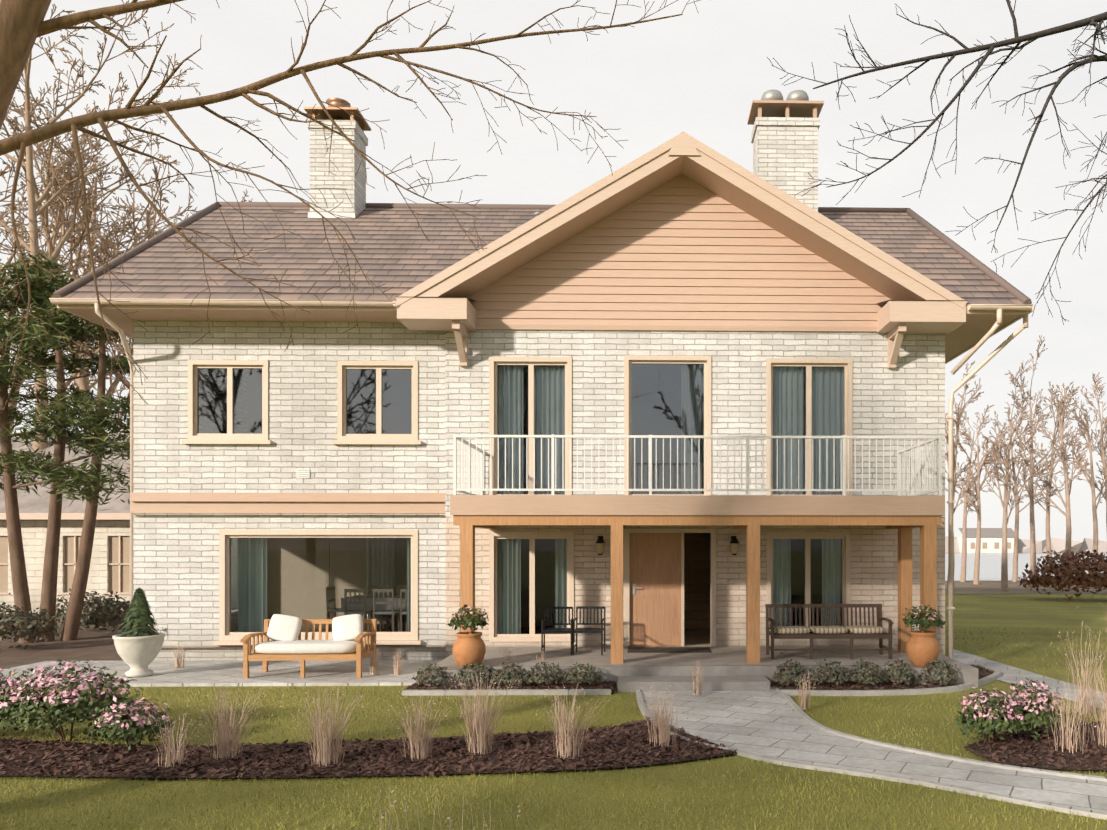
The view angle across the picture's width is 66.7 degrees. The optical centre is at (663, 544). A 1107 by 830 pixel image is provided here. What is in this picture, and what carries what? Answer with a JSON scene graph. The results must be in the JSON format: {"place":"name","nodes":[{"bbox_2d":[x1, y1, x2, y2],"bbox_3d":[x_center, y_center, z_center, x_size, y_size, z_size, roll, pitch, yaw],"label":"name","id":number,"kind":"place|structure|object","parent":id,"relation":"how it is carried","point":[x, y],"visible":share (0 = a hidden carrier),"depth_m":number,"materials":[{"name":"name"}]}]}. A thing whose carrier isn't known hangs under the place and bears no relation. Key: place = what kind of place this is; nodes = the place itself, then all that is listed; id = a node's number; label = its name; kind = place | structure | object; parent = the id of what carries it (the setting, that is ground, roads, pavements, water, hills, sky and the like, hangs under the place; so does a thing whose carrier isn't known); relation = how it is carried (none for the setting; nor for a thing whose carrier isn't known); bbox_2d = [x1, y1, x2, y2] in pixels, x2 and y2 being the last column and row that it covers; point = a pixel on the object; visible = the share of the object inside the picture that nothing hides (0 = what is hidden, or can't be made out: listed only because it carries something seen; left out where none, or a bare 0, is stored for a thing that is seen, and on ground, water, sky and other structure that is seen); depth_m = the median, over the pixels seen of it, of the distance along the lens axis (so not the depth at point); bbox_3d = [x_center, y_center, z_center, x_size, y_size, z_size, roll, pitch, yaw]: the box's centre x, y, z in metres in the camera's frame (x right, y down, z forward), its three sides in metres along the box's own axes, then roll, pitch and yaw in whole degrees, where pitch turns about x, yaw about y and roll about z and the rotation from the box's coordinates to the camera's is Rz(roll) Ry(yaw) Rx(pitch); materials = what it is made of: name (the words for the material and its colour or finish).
{"place":"outdoors","nodes":[
{"label":"outdoors","id":0,"kind":"place"},
{"bbox_2d":[133,321,944,660],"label":"house walls","id":1,"kind":"structure","parent":0,"point":[175,567],"depth_m":15.60,"materials":[{"name":"white brick"}]},
{"bbox_2d":[182,355,852,646],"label":"window frames","id":2,"kind":"structure","parent":1,"relation":"in","point":[227,636],"depth_m":15.61,"materials":[{"name":"beige wood"}]},
{"bbox_2d":[198,364,843,633],"bbox_3d":[-3.270,-0.869,20.209,13.195,5.100,9.180,0,0,-1],"label":"window glass","id":3,"kind":"object","parent":2,"relation":"in","point":[362,402],"visible":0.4,"depth_m":15.69,"materials":[{"name":"glass"}]},
{"bbox_2d":[52,202,1031,303],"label":"house roof","id":4,"kind":"structure","parent":1,"relation":"on","point":[399,253],"depth_m":17.18,"materials":[{"name":"brown tile"}]},
{"bbox_2d":[304,90,823,217],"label":"chimneys","id":5,"kind":"object","parent":4,"relation":"on","point":[784,137],"visible":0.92,"depth_m":19.33,"materials":[{"name":"white brick"}]},
{"bbox_2d":[57,132,1027,515],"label":"house trim","id":6,"kind":"structure","parent":1,"relation":"attached to","point":[439,302],"depth_m":14.90,"materials":[{"name":"beige wood"}]},
{"bbox_2d":[132,364,821,647],"bbox_3d":[-2.390,-1.133,20.119,15.250,6.102,9.100,0,0,-1],"label":"interior","id":7,"kind":"object","parent":6,"relation":"attached to","point":[299,577],"depth_m":19.53,"materials":[{"name":"grey wood"}]},
{"bbox_2d":[238,538,266,631],"bbox_3d":[-7.925,0.791,15.986,0.560,1.950,0.124,0,0,-1],"label":"curtain","id":8,"kind":"object","parent":7,"relation":"hanging from","point":[248,555],"depth_m":15.98,"materials":[{"name":"fabric"}]},
{"bbox_2d":[326,585,406,631],"bbox_3d":[-6.030,1.426,18.508,2.815,0.981,1.755,0,0,-1],"label":"dining set","id":9,"kind":"object","parent":7,"relation":"on","point":[370,603],"depth_m":17.98,"materials":[{"name":"wood"}]},
{"bbox_2d":[366,538,394,617],"bbox_3d":[-6.812,0.791,19.939,0.700,1.950,0.137,0,0,-1],"label":"curtain","id":10,"kind":"object","parent":7,"relation":"hanging from","point":[383,563],"depth_m":19.95,"materials":[{"name":"fabric"}]},
{"bbox_2d":[407,538,410,631],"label":"curtain","id":11,"kind":"object","parent":7,"relation":"hanging from","point":[408,589],"depth_m":16.06,"materials":[{"name":"fabric"}]},
{"bbox_2d":[684,533,709,628],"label":"hall stairs","id":12,"kind":"structure","parent":7,"relation":"on","point":[696,584],"depth_m":20.31,"materials":[{"name":"brown wood"}]},
{"bbox_2d":[498,539,520,633],"bbox_3d":[-2.938,0.826,15.755,0.440,1.940,0.092,0,0,-1],"label":"curtain","id":13,"kind":"object","parent":6,"relation":"attached to","point":[508,627],"depth_m":15.75,"materials":[{"name":"fabric"}]},
{"bbox_2d":[498,365,522,493],"bbox_3d":[-2.913,-2.119,15.756,0.490,2.570,0.092,0,0,-1],"label":"curtain","id":14,"kind":"object","parent":6,"relation":"attached to","point":[507,405],"depth_m":15.76,"materials":[{"name":"grey fabric"}]},
{"bbox_2d":[160,467,923,632],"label":"facade fittings","id":15,"kind":"object","parent":6,"relation":"attached to","point":[303,473],"visible":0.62,"depth_m":15.57,"materials":[{"name":"grey metal"}]},
{"bbox_2d":[534,366,564,493],"bbox_3d":[-2.153,-2.119,15.772,0.630,2.570,0.095,0,0,-1],"label":"curtain","id":16,"kind":"object","parent":6,"relation":"attached to","point":[543,422],"depth_m":15.77,"materials":[{"name":"grey fabric"}]},
{"bbox_2d":[555,539,566,627],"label":"curtain","id":17,"kind":"object","parent":6,"relation":"attached to","point":[560,582],"depth_m":15.78,"materials":[{"name":"fabric"}]},
{"bbox_2d":[630,533,680,645],"bbox_3d":[-0.158,0.841,15.663,0.975,2.130,0.110,0,0,-1],"label":"front door","id":18,"kind":"structure","parent":6,"relation":"attached to","point":[655,589],"depth_m":15.67,"materials":[{"name":"brown wood"}]},
{"bbox_2d":[681,364,703,493],"bbox_3d":[0.561,-2.139,15.831,0.460,2.610,0.089,0,0,-1],"label":"curtain","id":19,"kind":"object","parent":6,"relation":"hanging from","point":[688,419],"depth_m":15.84,"materials":[{"name":"grey fabric"}]},
{"bbox_2d":[773,539,790,625],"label":"curtain","id":20,"kind":"object","parent":6,"relation":"attached to","point":[784,579],"depth_m":15.88,"materials":[{"name":"fabric"}]},
{"bbox_2d":[773,367,803,494],"bbox_3d":[2.361,-2.119,15.875,0.640,2.570,0.094,0,0,-1],"label":"curtain","id":21,"kind":"object","parent":6,"relation":"attached to","point":[782,377],"depth_m":15.87,"materials":[{"name":"grey fabric"}]},
{"bbox_2d":[812,367,843,494],"bbox_3d":[3.115,-2.119,15.892,0.670,2.570,0.095,0,0,-1],"label":"curtain","id":22,"kind":"object","parent":6,"relation":"attached to","point":[831,379],"depth_m":15.89,"materials":[{"name":"grey fabric"}]},
{"bbox_2d":[822,539,841,625],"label":"curtain","id":23,"kind":"object","parent":6,"relation":"attached to","point":[828,558],"depth_m":15.90,"materials":[{"name":"fabric"}]},
{"bbox_2d":[596,536,738,554],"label":"wall lanterns","id":24,"kind":"object","parent":1,"relation":"attached to","point":[734,543],"depth_m":15.42,"materials":[{"name":"black metal"}]},
{"bbox_2d":[469,174,890,326],"bbox_3d":[0.336,-5.634,15.610,10.132,3.100,0.022,0,0,-1],"label":"gable siding","id":25,"kind":"object","parent":1,"relation":"attached to","point":[681,250],"visible":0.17,"depth_m":15.61,"materials":[{"name":"wood"}]},
{"bbox_2d":[0,594,1106,829],"bbox_3d":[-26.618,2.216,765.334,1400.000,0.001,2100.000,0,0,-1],"label":"ground","id":26,"kind":"structure","parent":0,"point":[1028,614],"depth_m":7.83,"materials":[{"name":"green plant"}]},
{"bbox_2d":[0,97,54,359],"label":"bare tree","id":27,"kind":"object","parent":26,"relation":"on","point":[9,261],"visible":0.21,"depth_m":36.18,"materials":[{"name":"beige plant"}]},
{"bbox_2d":[0,247,132,642],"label":"pine tree","id":28,"kind":"object","parent":26,"relation":"on","point":[35,334],"depth_m":18.54,"materials":[{"name":"green plant"}]},
{"bbox_2d":[0,658,142,743],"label":"pink shrub","id":29,"kind":"object","parent":26,"relation":"on","point":[53,703],"visible":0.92,"depth_m":9.08,"materials":[{"name":"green plant"}]},
{"bbox_2d":[0,0,173,450],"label":"bare tree","id":30,"kind":"object","parent":26,"relation":"on","point":[33,206],"visible":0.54,"depth_m":30.98,"materials":[{"name":"beige plant"}]},
{"bbox_2d":[7,102,170,432],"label":"bare tree","id":31,"kind":"object","parent":26,"relation":"on","point":[102,236],"visible":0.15,"depth_m":43.89,"materials":[{"name":"beige plant"}]},
{"bbox_2d":[0,37,198,431],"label":"bare tree","id":32,"kind":"object","parent":26,"relation":"on","point":[82,382],"visible":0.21,"depth_m":32.57,"materials":[{"name":"beige plant"}]},
{"bbox_2d":[0,53,200,430],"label":"bare tree","id":33,"kind":"object","parent":26,"relation":"on","point":[22,185],"visible":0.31,"depth_m":35.25,"materials":[{"name":"beige plant"}]},
{"bbox_2d":[1,154,200,389],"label":"bare tree","id":34,"kind":"object","parent":26,"relation":"on","point":[102,250],"visible":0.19,"depth_m":35.01,"materials":[{"name":"beige plant"}]},
{"bbox_2d":[0,433,237,613],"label":"neighbour house","id":35,"kind":"structure","parent":26,"relation":"on","point":[109,569],"depth_m":26.35,"materials":[{"name":"white painted brick"},{"name":"roof shingles"},{"name":"tan painted trim"}]},
{"bbox_2d":[241,189,252,201],"bbox_3d":[-19.155,-7.440,40.197,6.780,19.352,7.588,0,0,-1],"label":"bare tree","id":36,"kind":"object","parent":26,"relation":"on","point":[246,195],"depth_m":39.99,"materials":[{"name":"beige plant"}]},
{"bbox_2d":[0,0,699,413],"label":"tree branches","id":37,"kind":"object","parent":26,"relation":"on","point":[22,24],"visible":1,"depth_m":6.36,"materials":[{"name":"brown plant"}]},
{"bbox_2d":[364,784,519,829],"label":"grass blades","id":38,"kind":"object","parent":26,"relation":"on","point":[417,810],"visible":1,"depth_m":4.98,"materials":[{"name":"green plant"}]},
{"bbox_2d":[49,298,1036,658],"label":"gutters","id":39,"kind":"object","parent":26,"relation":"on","point":[999,308],"visible":0.81,"depth_m":15.12,"materials":[{"name":"beige metal"}]},
{"bbox_2d":[0,608,1106,779],"bbox_3d":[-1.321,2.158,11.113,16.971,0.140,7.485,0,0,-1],"label":"mulch beds","id":40,"kind":"object","parent":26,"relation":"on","point":[57,769],"visible":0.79,"depth_m":8.64,"materials":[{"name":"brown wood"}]},
{"bbox_2d":[0,667,31,735],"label":"pink shrub","id":41,"kind":"object","parent":40,"relation":"on","point":[6,681],"visible":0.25,"depth_m":9.48,"materials":[{"name":"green plant"}]},
{"bbox_2d":[0,588,129,649],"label":"shrubs","id":42,"kind":"object","parent":40,"relation":"on","point":[95,611],"visible":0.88,"depth_m":19.59,"materials":[{"name":"green plant"}]},
{"bbox_2d":[86,696,175,749],"bbox_3d":[-5.764,1.927,8.986,0.809,0.596,0.760,0,0,-34],"label":"pink shrub","id":43,"kind":"object","parent":40,"relation":"on","point":[134,731],"visible":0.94,"depth_m":8.84,"materials":[{"name":"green plant"}]},
{"bbox_2d":[143,644,817,768],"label":"ornamental grass clumps","id":44,"kind":"object","parent":40,"relation":"on","point":[230,743],"visible":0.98,"depth_m":8.56,"materials":[{"name":"beige plant"}]},
{"bbox_2d":[412,658,958,686],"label":"low shrubs","id":45,"kind":"object","parent":40,"relation":"on","point":[549,677],"visible":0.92,"depth_m":12.62,"materials":[{"name":"green plant"}]},
{"bbox_2d":[953,684,1026,742],"bbox_3d":[3.620,1.876,9.186,0.783,0.644,0.714,0,0,-1],"label":"pink shrub","id":46,"kind":"object","parent":40,"relation":"on","point":[995,717],"visible":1,"depth_m":9.02,"materials":[{"name":"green plant"}]},
{"bbox_2d":[1002,677,1070,740],"bbox_3d":[4.182,1.854,9.428,0.837,0.689,0.757,0,0,-1],"label":"pink shrub","id":47,"kind":"object","parent":40,"relation":"on","point":[1033,714],"visible":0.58,"depth_m":9.27,"materials":[{"name":"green plant"}]},
{"bbox_2d":[1034,601,1106,753],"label":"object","id":48,"kind":"object","parent":40,"relation":"on","point":[1085,695],"visible":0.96,"depth_m":9.09,"materials":[{"name":"beige plant"}]},
{"bbox_2d":[0,649,1106,811],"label":"garden paths","id":49,"kind":"structure","parent":26,"relation":"on","point":[772,723],"depth_m":10.65,"materials":[{"name":"stone"}]},
{"bbox_2d":[112,633,164,677],"bbox_3d":[-8.654,1.826,13.698,0.740,0.680,0.740,0,0,-1],"label":"urn planter","id":50,"kind":"object","parent":49,"relation":"on","point":[137,655],"visible":0.92,"depth_m":13.50,"materials":[{"name":"stone"}]},
{"bbox_2d":[118,587,164,640],"bbox_3d":[-8.648,1.153,13.684,0.652,0.913,0.637,0,0,-1],"label":"conical shrub","id":51,"kind":"object","parent":50,"relation":"in","point":[138,621],"visible":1,"depth_m":13.58,"materials":[{"name":"green plant"}]},
{"bbox_2d":[240,614,376,677],"bbox_3d":[-5.876,1.672,13.834,1.910,0.994,0.882,0,0,-1],"label":"patio loveseat","id":52,"kind":"object","parent":49,"relation":"on","point":[350,640],"visible":0.98,"depth_m":13.74,"materials":[{"name":"brown wood"}]},
{"bbox_2d":[424,646,977,691],"bbox_3d":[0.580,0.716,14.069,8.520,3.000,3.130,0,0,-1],"label":"patio","id":53,"kind":"structure","parent":26,"relation":"on","point":[728,668],"depth_m":13.25,"materials":[{"name":"grey stone"}]},
{"bbox_2d":[541,607,573,654],"bbox_3d":[-1.861,1.511,14.566,0.554,0.811,0.533,0,0,-1],"label":"porch chair","id":54,"kind":"object","parent":53,"relation":"on","point":[544,631],"visible":0.92,"depth_m":14.75,"materials":[{"name":"black metal"}]},
{"bbox_2d":[572,606,605,654],"bbox_3d":[-1.311,1.511,14.608,0.535,0.811,0.512,0,0,2],"label":"porch chair","id":55,"kind":"object","parent":53,"relation":"on","point":[577,630],"visible":1,"depth_m":14.81,"materials":[{"name":"black metal"}]},
{"bbox_2d":[627,647,711,652],"bbox_3d":[0.098,1.908,15.043,1.500,0.015,0.700,0,0,-1],"label":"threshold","id":56,"kind":"object","parent":53,"relation":"on","point":[669,649],"depth_m":14.92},
{"bbox_2d":[452,631,939,668],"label":"plant pots","id":57,"kind":"object","parent":53,"relation":"on","point":[922,648],"visible":0.96,"depth_m":12.88,"materials":[{"name":"ceramic"}]},
{"bbox_2d":[447,603,945,632],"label":"potted plants","id":58,"kind":"object","parent":57,"relation":"on","point":[473,616],"visible":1,"depth_m":12.93,"materials":[{"name":"green plant"}]},
{"bbox_2d":[453,434,941,495],"bbox_3d":[0.545,-1.279,14.512,7.900,0.990,2.227,0,0,-1],"label":"balcony railing","id":59,"kind":"object","parent":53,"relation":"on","point":[902,489],"visible":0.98,"depth_m":13.44,"materials":[{"name":"white metal"}]},
{"bbox_2d":[453,515,941,663],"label":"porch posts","id":60,"kind":"object","parent":53,"relation":"on","point":[904,525],"visible":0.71,"depth_m":13.40,"materials":[{"name":"brown wood"}]},
{"bbox_2d":[765,604,892,658],"bbox_3d":[2.799,1.477,14.163,2.040,0.882,0.710,0,0,-1],"label":"porch bench","id":61,"kind":"object","parent":53,"relation":"on","point":[851,632],"visible":0.96,"depth_m":14.00,"materials":[{"name":"brown wood"}]},
{"bbox_2d":[402,664,1106,819],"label":"garden kerbs","id":62,"kind":"structure","parent":26,"relation":"on","point":[786,693],"depth_m":8.87,"materials":[{"name":"stone"}]},
{"bbox_2d":[1016,548,1106,600],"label":"rust bush","id":63,"kind":"object","parent":26,"relation":"on","point":[1063,572],"visible":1,"depth_m":32.39,"materials":[{"name":"brown plant"}]},
{"bbox_2d":[0,0,1106,540],"label":"sky","id":64,"kind":"structure","parent":0,"point":[699,74],"materials":[{"name":"white"}]},
{"bbox_2d":[767,0,1106,324],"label":"tree branches","id":65,"kind":"object","parent":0,"point":[1101,18],"visible":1,"depth_m":6.59,"materials":[{"name":"brown plant"}]},
{"bbox_2d":[945,553,1106,580],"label":"lake water","id":66,"kind":"structure","parent":0,"point":[990,566],"depth_m":86.56,"materials":[{"name":"grey liquid"}]},
{"bbox_2d":[945,581,1106,593],"bbox_3d":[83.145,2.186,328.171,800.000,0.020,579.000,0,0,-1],"label":"ground","id":67,"kind":"structure","parent":0,"point":[982,587],"depth_m":40.72,"materials":[{"name":"brown soil"}]},
{"bbox_2d":[945,360,983,589],"bbox_3d":[14.047,-3.269,39.790,2.803,10.971,2.969,0,0,-1],"label":"bare tree","id":68,"kind":"object","parent":67,"relation":"on","point":[957,423],"visible":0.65,"depth_m":39.63,"materials":[{"name":"brown plant"}]},
{"bbox_2d":[953,399,996,581],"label":"bare tree","id":69,"kind":"object","parent":67,"relation":"on","point":[964,556],"visible":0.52,"depth_m":49.13,"materials":[{"name":"brown plant"}]},
{"bbox_2d":[955,404,1010,583],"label":"bare tree","id":70,"kind":"object","parent":67,"relation":"on","point":[978,537],"visible":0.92,"depth_m":46.20,"materials":[{"name":"brown plant"}]},
{"bbox_2d":[957,528,1013,552],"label":"shore building","id":71,"kind":"structure","parent":67,"relation":"on","point":[991,540],"depth_m":213.72,"materials":[{"name":"white paint"}]},
{"bbox_2d":[981,402,1053,591],"bbox_3d":[16.233,-2.351,38.904,2.983,9.142,2.432,0,0,-22],"label":"bare tree","id":72,"kind":"object","parent":67,"relation":"on","point":[1004,559],"visible":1,"depth_m":39.03,"materials":[{"name":"brown plant"}]},
{"bbox_2d":[988,370,1053,581],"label":"bare tree","id":73,"kind":"object","parent":67,"relation":"on","point":[1016,549],"visible":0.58,"depth_m":48.63,"materials":[{"name":"brown plant"}]},
{"bbox_2d":[945,536,1106,552],"bbox_3d":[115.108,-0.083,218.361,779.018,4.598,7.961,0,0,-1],"label":"hills","id":74,"kind":"structure","parent":67,"relation":"on","point":[1058,545],"depth_m":218.63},
{"bbox_2d":[1005,335,1074,585],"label":"bare tree","id":75,"kind":"object","parent":67,"relation":"on","point":[1031,451],"visible":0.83,"depth_m":43.28,"materials":[{"name":"brown plant"}]},
{"bbox_2d":[1020,384,1079,575],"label":"bare tree","id":76,"kind":"object","parent":67,"relation":"on","point":[1048,538],"visible":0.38,"depth_m":47.51,"materials":[{"name":"brown plant"}]},
{"bbox_2d":[1021,381,1091,589],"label":"bare tree","id":77,"kind":"object","parent":67,"relation":"on","point":[1063,460],"visible":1,"depth_m":40.88,"materials":[{"name":"brown plant"}]},
{"bbox_2d":[1060,396,1106,572],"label":"bare tree","id":78,"kind":"object","parent":67,"relation":"on","point":[1094,499],"visible":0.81,"depth_m":47.74,"materials":[{"name":"brown plant"}]},
{"bbox_2d":[1080,372,1106,574],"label":"bare tree","id":79,"kind":"object","parent":67,"relation":"on","point":[1102,453],"visible":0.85,"depth_m":49.86,"materials":[{"name":"brown plant"}]}
]}

